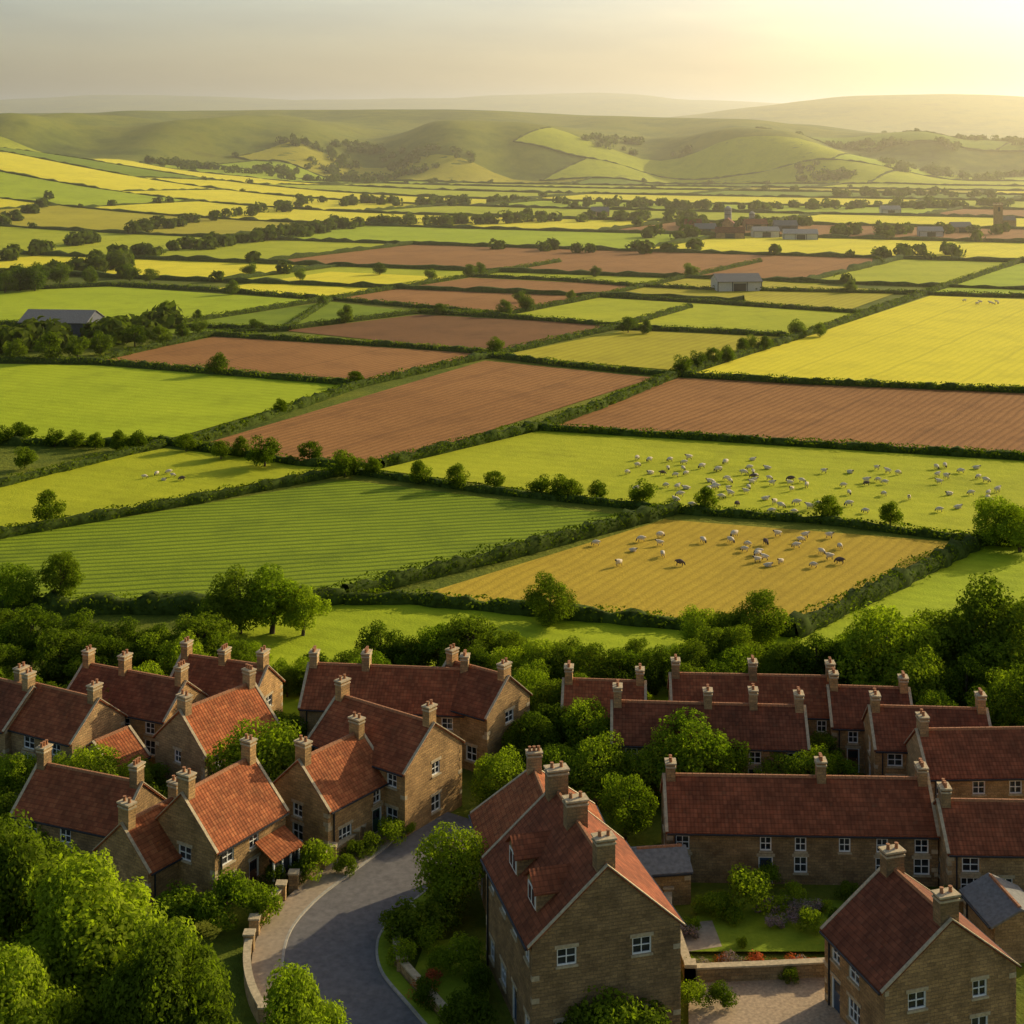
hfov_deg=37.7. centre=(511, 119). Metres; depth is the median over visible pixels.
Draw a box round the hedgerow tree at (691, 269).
[683,262,700,274]
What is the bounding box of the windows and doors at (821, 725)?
[817,721,826,731]
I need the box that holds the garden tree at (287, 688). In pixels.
[280,668,296,696]
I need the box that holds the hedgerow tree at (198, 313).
[192,309,202,318]
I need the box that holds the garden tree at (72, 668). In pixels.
[59,647,100,687]
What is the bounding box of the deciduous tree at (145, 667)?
[132,660,167,675]
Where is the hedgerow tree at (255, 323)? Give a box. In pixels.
[249,319,264,327]
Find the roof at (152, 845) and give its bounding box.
[92,797,182,875]
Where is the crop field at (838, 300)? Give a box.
[626,278,890,308]
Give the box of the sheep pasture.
[380,431,1023,534]
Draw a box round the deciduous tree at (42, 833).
[5,818,50,846]
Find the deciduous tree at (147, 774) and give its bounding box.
[114,753,153,786]
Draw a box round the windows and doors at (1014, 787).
[937,781,1021,794]
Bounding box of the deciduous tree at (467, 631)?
[435,613,506,655]
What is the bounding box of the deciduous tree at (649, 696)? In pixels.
[647,691,664,700]
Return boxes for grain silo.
[724,206,731,219]
[749,211,754,218]
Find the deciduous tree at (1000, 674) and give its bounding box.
[985,666,1023,725]
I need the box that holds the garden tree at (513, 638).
[492,628,529,667]
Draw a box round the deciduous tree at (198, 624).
[169,611,239,653]
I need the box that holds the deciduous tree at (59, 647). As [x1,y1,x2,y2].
[26,625,89,687]
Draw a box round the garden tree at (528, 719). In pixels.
[501,710,559,752]
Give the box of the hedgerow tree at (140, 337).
[120,325,149,346]
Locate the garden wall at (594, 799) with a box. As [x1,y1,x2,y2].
[577,781,653,800]
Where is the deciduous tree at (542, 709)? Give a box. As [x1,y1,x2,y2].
[532,702,563,747]
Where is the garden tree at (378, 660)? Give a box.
[349,650,391,664]
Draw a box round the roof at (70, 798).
[10,762,166,837]
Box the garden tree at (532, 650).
[519,637,566,681]
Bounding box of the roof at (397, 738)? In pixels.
[307,695,464,776]
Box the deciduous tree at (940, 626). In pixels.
[899,607,983,675]
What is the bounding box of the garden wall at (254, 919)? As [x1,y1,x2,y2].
[248,879,287,940]
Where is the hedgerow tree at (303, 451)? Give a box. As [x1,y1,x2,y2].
[296,441,322,459]
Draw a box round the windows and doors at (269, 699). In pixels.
[266,694,271,704]
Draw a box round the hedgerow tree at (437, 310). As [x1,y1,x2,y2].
[433,303,447,313]
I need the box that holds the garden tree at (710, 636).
[687,623,738,661]
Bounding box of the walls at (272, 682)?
[260,668,282,714]
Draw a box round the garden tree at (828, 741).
[809,730,844,769]
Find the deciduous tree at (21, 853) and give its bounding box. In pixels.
[0,808,80,958]
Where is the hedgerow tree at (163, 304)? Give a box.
[158,300,169,306]
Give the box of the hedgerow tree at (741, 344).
[736,337,750,349]
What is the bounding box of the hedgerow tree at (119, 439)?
[109,429,130,450]
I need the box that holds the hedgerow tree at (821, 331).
[811,322,827,336]
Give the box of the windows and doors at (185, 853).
[179,833,299,887]
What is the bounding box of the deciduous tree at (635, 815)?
[596,771,658,840]
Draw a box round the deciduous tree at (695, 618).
[678,604,717,644]
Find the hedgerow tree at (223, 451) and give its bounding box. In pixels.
[211,439,230,458]
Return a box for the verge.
[378,866,466,1023]
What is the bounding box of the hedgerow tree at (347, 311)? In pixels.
[336,304,353,322]
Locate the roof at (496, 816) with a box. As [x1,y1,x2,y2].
[468,770,605,871]
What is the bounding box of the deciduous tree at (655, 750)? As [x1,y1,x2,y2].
[640,726,700,794]
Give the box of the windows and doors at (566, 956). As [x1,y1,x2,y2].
[491,845,651,1023]
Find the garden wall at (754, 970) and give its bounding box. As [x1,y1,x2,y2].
[683,957,824,982]
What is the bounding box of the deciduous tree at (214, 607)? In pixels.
[193,594,240,633]
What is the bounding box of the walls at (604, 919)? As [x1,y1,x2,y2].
[486,868,680,1023]
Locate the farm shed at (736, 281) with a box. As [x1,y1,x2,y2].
[709,273,762,290]
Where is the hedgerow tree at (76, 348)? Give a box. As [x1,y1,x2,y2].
[62,334,90,357]
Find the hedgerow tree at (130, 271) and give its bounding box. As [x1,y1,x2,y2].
[122,263,141,280]
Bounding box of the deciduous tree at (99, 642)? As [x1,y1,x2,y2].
[69,633,124,668]
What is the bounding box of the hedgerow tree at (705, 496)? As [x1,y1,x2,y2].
[693,485,719,508]
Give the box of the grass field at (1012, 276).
[932,263,1023,293]
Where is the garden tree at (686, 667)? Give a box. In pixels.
[664,662,706,696]
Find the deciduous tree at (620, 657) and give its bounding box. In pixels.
[587,646,645,679]
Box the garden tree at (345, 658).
[329,646,372,663]
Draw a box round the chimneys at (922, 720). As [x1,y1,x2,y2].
[915,708,929,736]
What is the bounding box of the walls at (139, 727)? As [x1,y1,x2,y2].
[129,683,205,764]
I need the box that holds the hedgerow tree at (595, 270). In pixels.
[589,266,601,276]
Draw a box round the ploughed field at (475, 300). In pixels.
[347,278,624,309]
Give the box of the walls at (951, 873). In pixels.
[935,803,1023,891]
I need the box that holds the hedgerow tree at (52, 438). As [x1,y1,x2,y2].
[43,428,64,446]
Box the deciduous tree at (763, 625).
[728,588,793,646]
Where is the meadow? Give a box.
[227,545,1023,715]
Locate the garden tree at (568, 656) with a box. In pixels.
[548,645,587,680]
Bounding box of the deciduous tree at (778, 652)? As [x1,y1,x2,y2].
[755,642,802,673]
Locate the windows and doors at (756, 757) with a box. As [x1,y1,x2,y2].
[625,748,799,780]
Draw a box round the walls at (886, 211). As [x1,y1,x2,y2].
[879,207,900,212]
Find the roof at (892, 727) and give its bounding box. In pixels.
[862,704,991,753]
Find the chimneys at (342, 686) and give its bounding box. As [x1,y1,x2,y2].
[334,674,437,727]
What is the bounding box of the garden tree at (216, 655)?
[202,636,234,656]
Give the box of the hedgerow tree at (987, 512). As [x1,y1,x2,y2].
[972,495,1022,546]
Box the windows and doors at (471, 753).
[466,709,512,761]
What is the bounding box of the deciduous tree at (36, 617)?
[0,603,63,665]
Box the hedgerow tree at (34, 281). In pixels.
[18,261,49,290]
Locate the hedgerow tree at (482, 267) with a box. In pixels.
[475,262,486,272]
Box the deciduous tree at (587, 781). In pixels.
[564,728,628,799]
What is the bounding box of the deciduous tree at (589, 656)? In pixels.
[558,642,621,682]
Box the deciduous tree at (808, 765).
[780,743,836,774]
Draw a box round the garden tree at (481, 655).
[458,649,496,668]
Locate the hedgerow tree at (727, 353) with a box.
[719,344,735,360]
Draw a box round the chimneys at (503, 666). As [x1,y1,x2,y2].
[445,643,511,681]
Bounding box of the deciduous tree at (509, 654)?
[482,644,523,674]
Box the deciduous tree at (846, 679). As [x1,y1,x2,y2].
[820,639,870,684]
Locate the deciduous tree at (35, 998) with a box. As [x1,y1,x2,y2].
[0,937,98,1023]
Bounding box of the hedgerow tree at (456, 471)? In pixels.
[442,463,470,489]
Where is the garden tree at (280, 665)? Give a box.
[270,657,292,689]
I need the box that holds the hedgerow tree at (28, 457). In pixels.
[13,446,38,468]
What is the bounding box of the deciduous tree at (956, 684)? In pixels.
[932,653,994,706]
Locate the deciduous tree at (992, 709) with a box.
[964,684,1019,725]
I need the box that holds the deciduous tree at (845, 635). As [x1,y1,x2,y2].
[829,624,882,684]
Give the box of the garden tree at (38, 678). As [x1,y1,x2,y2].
[35,675,62,687]
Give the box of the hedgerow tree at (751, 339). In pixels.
[744,334,759,346]
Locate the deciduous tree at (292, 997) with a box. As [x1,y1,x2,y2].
[260,959,351,1023]
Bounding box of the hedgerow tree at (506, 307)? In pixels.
[495,299,512,312]
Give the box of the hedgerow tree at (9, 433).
[0,425,14,441]
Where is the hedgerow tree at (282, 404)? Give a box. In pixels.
[273,398,287,410]
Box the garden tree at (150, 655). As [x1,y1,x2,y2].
[134,628,175,669]
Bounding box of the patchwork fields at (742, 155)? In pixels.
[0,128,1023,284]
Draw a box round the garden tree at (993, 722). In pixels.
[974,706,999,725]
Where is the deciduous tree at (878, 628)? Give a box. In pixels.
[836,601,947,684]
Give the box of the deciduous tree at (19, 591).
[0,561,41,611]
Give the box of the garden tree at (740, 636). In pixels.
[712,623,763,669]
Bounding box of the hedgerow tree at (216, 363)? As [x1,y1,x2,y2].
[204,352,229,372]
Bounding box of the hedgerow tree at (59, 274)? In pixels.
[44,262,72,283]
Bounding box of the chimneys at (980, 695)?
[869,687,986,714]
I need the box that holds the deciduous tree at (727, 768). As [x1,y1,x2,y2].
[698,743,750,773]
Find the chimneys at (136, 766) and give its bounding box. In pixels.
[35,739,145,788]
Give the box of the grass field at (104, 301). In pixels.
[0,287,305,320]
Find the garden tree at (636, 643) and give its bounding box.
[622,637,653,662]
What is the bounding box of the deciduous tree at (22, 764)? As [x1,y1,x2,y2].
[0,752,36,795]
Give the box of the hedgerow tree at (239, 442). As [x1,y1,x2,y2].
[231,436,250,456]
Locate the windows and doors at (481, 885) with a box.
[481,878,482,893]
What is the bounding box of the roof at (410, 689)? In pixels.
[298,662,465,717]
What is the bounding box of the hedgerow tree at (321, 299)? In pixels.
[317,295,328,304]
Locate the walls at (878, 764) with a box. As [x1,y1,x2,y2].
[864,711,905,775]
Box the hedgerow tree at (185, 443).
[174,433,196,450]
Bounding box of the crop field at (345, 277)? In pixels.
[220,272,451,295]
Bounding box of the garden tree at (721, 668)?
[705,659,736,672]
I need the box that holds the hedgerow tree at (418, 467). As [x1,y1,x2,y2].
[409,459,432,482]
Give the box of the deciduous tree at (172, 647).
[151,629,206,675]
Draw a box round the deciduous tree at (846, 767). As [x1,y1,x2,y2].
[826,750,858,775]
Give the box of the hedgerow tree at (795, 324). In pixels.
[787,318,806,332]
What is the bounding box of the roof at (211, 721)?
[152,682,279,759]
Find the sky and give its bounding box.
[0,0,1023,102]
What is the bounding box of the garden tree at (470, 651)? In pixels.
[458,643,492,668]
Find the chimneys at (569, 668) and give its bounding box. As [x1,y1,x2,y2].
[564,660,644,685]
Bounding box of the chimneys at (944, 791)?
[936,778,951,807]
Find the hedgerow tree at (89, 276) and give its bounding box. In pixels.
[81,265,98,282]
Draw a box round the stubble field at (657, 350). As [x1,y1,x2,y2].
[511,331,776,369]
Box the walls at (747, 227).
[742,221,767,230]
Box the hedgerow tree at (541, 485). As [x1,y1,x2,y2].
[525,473,550,492]
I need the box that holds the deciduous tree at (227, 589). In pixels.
[204,563,271,633]
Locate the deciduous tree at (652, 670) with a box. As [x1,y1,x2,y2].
[638,644,672,694]
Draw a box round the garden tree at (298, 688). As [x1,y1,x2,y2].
[291,667,304,695]
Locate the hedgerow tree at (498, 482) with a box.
[482,471,505,486]
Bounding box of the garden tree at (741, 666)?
[731,661,747,672]
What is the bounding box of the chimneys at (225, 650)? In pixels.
[180,636,269,671]
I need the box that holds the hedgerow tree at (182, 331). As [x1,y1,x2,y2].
[174,322,189,336]
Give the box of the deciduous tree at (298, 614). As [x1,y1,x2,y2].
[281,582,332,635]
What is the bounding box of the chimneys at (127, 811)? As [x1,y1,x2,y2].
[116,775,177,830]
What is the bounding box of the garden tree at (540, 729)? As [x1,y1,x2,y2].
[514,716,562,762]
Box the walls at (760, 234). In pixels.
[751,228,779,237]
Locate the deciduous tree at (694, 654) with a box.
[666,638,718,671]
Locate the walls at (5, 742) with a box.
[0,689,34,760]
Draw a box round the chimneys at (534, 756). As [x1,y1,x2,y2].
[525,745,542,774]
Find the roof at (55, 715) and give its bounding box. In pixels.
[7,682,127,746]
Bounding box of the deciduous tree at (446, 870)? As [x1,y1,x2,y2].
[411,821,488,912]
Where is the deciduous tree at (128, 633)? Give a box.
[88,616,144,657]
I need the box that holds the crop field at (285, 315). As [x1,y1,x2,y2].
[165,302,407,333]
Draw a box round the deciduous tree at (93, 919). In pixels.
[4,847,202,1023]
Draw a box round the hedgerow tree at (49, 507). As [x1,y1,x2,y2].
[31,489,65,520]
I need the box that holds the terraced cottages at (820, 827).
[660,752,940,886]
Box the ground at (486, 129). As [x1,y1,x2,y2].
[0,93,1023,1023]
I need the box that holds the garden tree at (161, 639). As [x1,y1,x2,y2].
[135,626,173,667]
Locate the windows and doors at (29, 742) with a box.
[23,736,59,763]
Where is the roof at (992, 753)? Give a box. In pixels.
[904,726,1023,781]
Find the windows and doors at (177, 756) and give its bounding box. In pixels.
[175,736,267,766]
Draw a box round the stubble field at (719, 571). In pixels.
[431,519,948,622]
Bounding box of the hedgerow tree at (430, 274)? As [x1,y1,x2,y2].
[424,268,436,279]
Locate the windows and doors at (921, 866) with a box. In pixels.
[664,819,928,882]
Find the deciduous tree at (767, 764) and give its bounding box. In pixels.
[753,752,800,773]
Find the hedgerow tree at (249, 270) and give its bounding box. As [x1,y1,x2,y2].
[238,262,256,273]
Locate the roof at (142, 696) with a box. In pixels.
[66,662,208,724]
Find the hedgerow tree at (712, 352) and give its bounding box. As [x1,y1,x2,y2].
[705,347,722,360]
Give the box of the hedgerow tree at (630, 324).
[618,317,638,332]
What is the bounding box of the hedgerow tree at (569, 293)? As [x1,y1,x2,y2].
[565,290,576,297]
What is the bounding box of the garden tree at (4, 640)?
[0,619,40,665]
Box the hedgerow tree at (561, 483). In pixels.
[547,473,573,497]
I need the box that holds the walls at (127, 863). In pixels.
[96,826,177,916]
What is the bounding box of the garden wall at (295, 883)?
[288,851,326,894]
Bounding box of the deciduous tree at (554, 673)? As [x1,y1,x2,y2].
[541,642,579,684]
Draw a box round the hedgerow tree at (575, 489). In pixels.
[565,478,584,494]
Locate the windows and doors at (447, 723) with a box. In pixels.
[441,718,452,729]
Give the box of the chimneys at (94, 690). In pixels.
[12,661,103,704]
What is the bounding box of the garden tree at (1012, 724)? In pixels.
[993,717,1020,725]
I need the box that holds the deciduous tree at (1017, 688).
[992,658,1023,725]
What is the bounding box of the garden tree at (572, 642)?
[553,635,584,661]
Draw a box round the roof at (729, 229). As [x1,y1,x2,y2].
[715,227,744,232]
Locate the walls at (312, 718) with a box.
[300,711,459,736]
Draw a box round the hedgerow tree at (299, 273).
[294,268,305,279]
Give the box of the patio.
[680,920,721,950]
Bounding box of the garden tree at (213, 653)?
[197,626,238,656]
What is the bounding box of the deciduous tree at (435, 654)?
[421,628,452,662]
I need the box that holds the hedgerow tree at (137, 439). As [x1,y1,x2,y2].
[129,429,147,446]
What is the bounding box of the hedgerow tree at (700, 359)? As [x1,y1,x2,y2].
[689,350,706,365]
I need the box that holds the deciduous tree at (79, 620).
[57,607,115,648]
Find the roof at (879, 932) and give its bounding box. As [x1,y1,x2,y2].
[819,867,1021,995]
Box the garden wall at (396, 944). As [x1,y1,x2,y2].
[391,926,404,966]
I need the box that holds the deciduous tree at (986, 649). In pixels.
[959,628,1023,683]
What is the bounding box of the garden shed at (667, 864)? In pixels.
[631,843,692,904]
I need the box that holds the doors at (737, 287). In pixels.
[734,283,745,290]
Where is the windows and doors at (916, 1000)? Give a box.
[832,948,987,1023]
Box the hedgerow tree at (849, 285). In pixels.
[843,279,857,291]
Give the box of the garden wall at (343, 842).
[327,826,360,865]
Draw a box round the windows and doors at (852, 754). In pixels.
[847,731,858,771]
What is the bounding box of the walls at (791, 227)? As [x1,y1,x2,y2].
[773,222,797,230]
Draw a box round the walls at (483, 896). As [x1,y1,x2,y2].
[477,867,485,912]
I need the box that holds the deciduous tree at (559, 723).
[546,704,580,751]
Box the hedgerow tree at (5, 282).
[0,270,18,292]
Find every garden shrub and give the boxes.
[0,792,16,818]
[7,787,22,798]
[144,762,165,785]
[147,762,169,783]
[148,782,167,797]
[152,879,201,919]
[153,777,168,793]
[163,907,192,934]
[163,907,194,927]
[190,894,225,924]
[192,888,238,930]
[207,867,261,927]
[240,882,284,925]
[257,863,288,888]
[288,859,308,882]
[300,838,338,880]
[303,652,326,661]
[319,656,330,661]
[332,853,358,877]
[340,839,364,859]
[359,831,380,856]
[376,815,406,845]
[378,908,413,942]
[384,895,452,942]
[385,937,418,966]
[391,652,420,665]
[401,821,416,834]
[410,916,446,953]
[412,975,438,1011]
[415,656,428,666]
[424,893,468,930]
[425,944,456,970]
[436,1003,468,1023]
[437,987,498,1023]
[443,930,486,974]
[462,963,492,1000]
[499,743,531,770]
[557,1003,609,1023]
[570,984,642,1023]
[614,996,671,1023]
[615,784,644,812]
[681,976,710,1007]
[683,915,701,933]
[690,894,706,913]
[698,890,731,919]
[705,980,739,1008]
[713,889,735,911]
[722,905,744,926]
[723,862,777,914]
[736,936,747,947]
[757,859,782,882]
[760,644,772,655]
[767,664,793,673]
[772,894,789,911]
[777,966,799,983]
[779,880,808,903]
[795,905,823,933]
[818,899,833,913]
[826,907,837,918]
[833,879,859,901]
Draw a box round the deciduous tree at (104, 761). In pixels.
[60,741,127,776]
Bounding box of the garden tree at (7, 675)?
[0,666,13,679]
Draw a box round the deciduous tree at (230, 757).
[214,738,267,771]
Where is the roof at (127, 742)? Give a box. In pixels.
[79,725,150,768]
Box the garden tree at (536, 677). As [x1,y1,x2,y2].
[513,667,549,690]
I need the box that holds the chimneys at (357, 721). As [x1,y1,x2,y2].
[293,711,365,766]
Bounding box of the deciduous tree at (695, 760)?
[649,706,753,784]
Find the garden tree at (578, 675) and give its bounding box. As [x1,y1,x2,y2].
[557,673,589,697]
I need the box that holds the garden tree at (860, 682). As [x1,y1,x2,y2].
[852,680,884,685]
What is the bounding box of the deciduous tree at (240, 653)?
[231,637,256,662]
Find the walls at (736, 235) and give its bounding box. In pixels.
[715,233,744,238]
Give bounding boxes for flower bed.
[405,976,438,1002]
[425,967,442,985]
[680,924,699,939]
[696,956,712,962]
[712,951,729,961]
[717,950,745,961]
[741,949,765,960]
[752,896,780,913]
[764,913,784,928]
[776,905,801,923]
[784,952,802,978]
[789,898,809,918]
[797,898,824,912]
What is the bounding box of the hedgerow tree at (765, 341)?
[759,335,773,348]
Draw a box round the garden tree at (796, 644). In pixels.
[766,636,817,671]
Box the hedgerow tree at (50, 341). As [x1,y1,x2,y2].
[31,330,63,359]
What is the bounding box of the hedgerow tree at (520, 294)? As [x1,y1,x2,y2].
[511,290,525,300]
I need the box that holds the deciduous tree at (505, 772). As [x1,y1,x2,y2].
[467,743,525,804]
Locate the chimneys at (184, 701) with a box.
[176,664,256,716]
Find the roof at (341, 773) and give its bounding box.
[272,732,388,813]
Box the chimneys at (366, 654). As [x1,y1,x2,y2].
[308,645,469,673]
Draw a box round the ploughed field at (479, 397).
[211,361,652,464]
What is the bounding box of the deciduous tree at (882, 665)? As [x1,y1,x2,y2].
[862,645,911,683]
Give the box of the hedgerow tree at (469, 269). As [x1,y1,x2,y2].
[462,263,478,274]
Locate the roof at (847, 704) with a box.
[826,684,912,730]
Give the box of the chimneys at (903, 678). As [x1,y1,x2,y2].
[828,667,908,693]
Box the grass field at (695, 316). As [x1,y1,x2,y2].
[519,298,850,333]
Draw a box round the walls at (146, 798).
[14,785,163,865]
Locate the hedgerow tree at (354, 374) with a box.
[347,371,364,381]
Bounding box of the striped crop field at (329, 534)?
[0,480,616,599]
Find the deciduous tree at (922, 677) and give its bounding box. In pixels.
[878,645,958,705]
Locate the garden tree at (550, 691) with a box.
[529,678,561,714]
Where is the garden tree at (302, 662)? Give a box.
[287,656,308,685]
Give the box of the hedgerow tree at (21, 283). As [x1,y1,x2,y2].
[9,263,30,290]
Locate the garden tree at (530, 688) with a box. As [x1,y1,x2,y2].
[525,684,537,700]
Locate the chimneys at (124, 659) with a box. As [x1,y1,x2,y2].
[81,645,189,686]
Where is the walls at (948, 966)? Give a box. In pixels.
[825,922,1015,1023]
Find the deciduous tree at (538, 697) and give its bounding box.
[531,692,547,712]
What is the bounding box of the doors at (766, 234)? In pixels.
[763,232,770,237]
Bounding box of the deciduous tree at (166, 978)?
[84,913,241,1023]
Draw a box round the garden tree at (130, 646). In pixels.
[103,638,147,669]
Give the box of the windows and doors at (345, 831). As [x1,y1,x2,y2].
[293,790,380,841]
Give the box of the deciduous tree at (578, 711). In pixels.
[555,697,610,762]
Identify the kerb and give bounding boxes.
[281,835,397,966]
[375,887,427,1023]
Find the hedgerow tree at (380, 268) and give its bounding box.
[372,261,386,273]
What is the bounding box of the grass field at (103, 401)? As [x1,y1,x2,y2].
[0,364,340,439]
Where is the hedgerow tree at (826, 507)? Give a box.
[811,494,842,515]
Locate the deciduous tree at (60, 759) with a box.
[51,750,69,763]
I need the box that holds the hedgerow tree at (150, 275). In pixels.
[141,268,159,282]
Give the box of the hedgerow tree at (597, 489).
[587,479,608,497]
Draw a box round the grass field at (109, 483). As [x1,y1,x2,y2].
[0,448,327,526]
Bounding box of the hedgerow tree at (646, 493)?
[628,478,658,501]
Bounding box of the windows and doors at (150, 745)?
[125,718,154,755]
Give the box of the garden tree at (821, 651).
[812,640,844,683]
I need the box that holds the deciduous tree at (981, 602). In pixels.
[943,570,1023,685]
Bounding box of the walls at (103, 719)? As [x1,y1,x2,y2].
[11,701,124,763]
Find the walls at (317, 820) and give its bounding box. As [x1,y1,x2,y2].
[274,762,383,852]
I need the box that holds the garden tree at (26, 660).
[1,632,40,669]
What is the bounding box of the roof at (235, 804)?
[155,757,303,863]
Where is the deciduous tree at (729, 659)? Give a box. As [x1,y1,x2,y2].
[708,641,759,672]
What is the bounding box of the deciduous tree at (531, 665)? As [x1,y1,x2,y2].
[511,658,550,683]
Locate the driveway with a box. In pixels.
[688,977,845,1023]
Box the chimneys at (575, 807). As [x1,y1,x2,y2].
[543,761,616,871]
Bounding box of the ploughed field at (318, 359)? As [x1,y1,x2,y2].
[107,337,471,378]
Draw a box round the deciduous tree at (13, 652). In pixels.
[0,643,26,679]
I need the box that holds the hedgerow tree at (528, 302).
[517,294,534,309]
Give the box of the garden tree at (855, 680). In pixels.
[850,677,867,684]
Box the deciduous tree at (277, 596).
[240,562,313,633]
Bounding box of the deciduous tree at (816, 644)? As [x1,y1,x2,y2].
[785,632,841,678]
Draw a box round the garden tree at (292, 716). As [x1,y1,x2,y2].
[273,709,308,736]
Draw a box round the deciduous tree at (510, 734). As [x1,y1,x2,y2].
[501,721,540,751]
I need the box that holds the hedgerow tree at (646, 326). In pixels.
[638,319,651,333]
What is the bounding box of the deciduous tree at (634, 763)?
[619,748,659,800]
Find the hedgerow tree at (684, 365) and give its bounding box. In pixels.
[671,354,693,371]
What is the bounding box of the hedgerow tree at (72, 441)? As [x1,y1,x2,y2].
[65,430,86,447]
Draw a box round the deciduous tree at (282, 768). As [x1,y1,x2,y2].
[264,728,298,769]
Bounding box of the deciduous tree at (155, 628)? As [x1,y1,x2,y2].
[140,622,171,666]
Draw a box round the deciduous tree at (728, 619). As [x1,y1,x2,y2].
[708,609,752,640]
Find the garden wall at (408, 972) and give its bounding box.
[396,953,464,1023]
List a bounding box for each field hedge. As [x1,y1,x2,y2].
[0,319,291,330]
[0,354,352,384]
[0,435,193,446]
[0,438,166,486]
[0,465,348,538]
[0,581,347,614]
[1,281,322,298]
[96,296,332,359]
[158,434,381,468]
[182,258,562,322]
[191,303,692,442]
[212,329,488,352]
[287,307,509,329]
[328,294,503,312]
[328,463,968,540]
[338,498,683,593]
[343,588,420,604]
[376,369,680,467]
[418,587,796,637]
[419,308,619,325]
[470,272,1023,297]
[490,351,665,375]
[511,257,762,313]
[538,422,1023,460]
[600,292,860,312]
[624,323,791,336]
[670,368,1023,392]
[672,256,1023,376]
[785,505,1023,638]
[960,532,1023,547]
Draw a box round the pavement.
[251,831,395,999]
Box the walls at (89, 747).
[81,744,147,772]
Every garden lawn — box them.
[415,937,489,1023]
[695,897,843,950]
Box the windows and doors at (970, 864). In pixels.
[938,858,1012,887]
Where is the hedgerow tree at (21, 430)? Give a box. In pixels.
[11,421,37,437]
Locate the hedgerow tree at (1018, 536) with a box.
[995,504,1023,551]
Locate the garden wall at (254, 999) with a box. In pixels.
[242,928,267,1023]
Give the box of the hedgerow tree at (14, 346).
[3,338,28,356]
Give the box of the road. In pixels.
[284,812,472,1023]
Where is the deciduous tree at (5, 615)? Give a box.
[0,607,25,624]
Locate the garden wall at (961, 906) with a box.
[959,897,963,914]
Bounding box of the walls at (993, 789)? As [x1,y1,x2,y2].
[906,732,1023,799]
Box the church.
[993,202,1015,225]
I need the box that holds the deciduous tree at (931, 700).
[916,689,957,705]
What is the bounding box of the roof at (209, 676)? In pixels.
[169,653,284,697]
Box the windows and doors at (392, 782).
[387,760,439,822]
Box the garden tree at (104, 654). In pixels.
[100,650,114,665]
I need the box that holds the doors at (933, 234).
[927,232,935,236]
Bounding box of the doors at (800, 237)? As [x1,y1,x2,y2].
[797,235,804,239]
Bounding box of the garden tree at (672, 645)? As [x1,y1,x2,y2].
[662,641,691,659]
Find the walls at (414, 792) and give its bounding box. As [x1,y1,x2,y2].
[311,725,461,836]
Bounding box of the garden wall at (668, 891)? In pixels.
[663,886,696,984]
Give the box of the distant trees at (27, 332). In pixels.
[0,128,1023,351]
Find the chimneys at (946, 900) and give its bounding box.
[878,842,960,926]
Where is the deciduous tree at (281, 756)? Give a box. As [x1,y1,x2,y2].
[204,715,301,781]
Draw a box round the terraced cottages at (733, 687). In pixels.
[667,654,835,760]
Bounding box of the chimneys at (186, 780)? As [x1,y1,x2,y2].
[176,733,257,800]
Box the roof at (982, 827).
[932,798,1023,858]
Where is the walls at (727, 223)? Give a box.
[722,219,733,226]
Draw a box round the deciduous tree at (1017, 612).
[966,593,1023,685]
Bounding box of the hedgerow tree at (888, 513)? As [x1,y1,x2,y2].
[878,500,903,525]
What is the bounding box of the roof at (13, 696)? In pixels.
[0,677,36,733]
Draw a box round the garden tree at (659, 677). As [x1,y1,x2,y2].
[656,652,685,683]
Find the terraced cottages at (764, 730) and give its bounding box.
[610,679,810,790]
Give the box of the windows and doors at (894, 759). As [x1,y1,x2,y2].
[869,741,902,774]
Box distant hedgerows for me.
[0,126,1023,300]
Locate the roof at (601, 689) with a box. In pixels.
[560,677,646,720]
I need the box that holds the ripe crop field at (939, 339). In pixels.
[700,296,1023,386]
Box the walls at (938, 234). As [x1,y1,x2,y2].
[917,228,943,236]
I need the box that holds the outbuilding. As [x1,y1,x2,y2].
[959,872,1023,962]
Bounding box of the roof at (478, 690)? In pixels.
[442,660,532,721]
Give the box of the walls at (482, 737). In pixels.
[460,678,529,771]
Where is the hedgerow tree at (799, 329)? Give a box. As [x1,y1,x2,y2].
[793,324,806,334]
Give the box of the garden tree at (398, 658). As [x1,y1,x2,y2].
[388,651,411,664]
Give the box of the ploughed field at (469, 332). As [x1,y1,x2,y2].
[289,315,601,348]
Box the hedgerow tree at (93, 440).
[86,432,104,448]
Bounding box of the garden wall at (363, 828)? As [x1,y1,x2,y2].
[361,823,365,840]
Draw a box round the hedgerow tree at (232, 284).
[225,279,239,294]
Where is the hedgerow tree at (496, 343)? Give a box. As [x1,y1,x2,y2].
[486,336,504,350]
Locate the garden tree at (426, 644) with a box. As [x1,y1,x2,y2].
[411,622,463,666]
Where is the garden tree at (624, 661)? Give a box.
[601,647,636,675]
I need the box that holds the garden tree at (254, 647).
[232,640,261,661]
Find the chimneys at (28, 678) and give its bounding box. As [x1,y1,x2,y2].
[20,667,36,691]
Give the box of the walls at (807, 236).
[782,232,817,239]
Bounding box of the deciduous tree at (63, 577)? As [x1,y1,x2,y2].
[34,550,85,597]
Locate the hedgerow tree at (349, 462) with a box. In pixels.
[332,449,364,476]
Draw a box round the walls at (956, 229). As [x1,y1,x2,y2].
[949,223,965,232]
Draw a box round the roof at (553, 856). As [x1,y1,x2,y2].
[480,791,686,950]
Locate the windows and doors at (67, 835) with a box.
[26,823,95,859]
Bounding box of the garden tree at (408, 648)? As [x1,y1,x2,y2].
[391,635,428,665]
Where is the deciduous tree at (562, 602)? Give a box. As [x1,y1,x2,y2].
[521,570,579,625]
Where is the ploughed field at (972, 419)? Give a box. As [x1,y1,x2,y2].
[561,378,1023,451]
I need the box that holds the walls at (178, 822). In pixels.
[157,796,288,904]
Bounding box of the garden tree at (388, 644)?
[354,619,407,663]

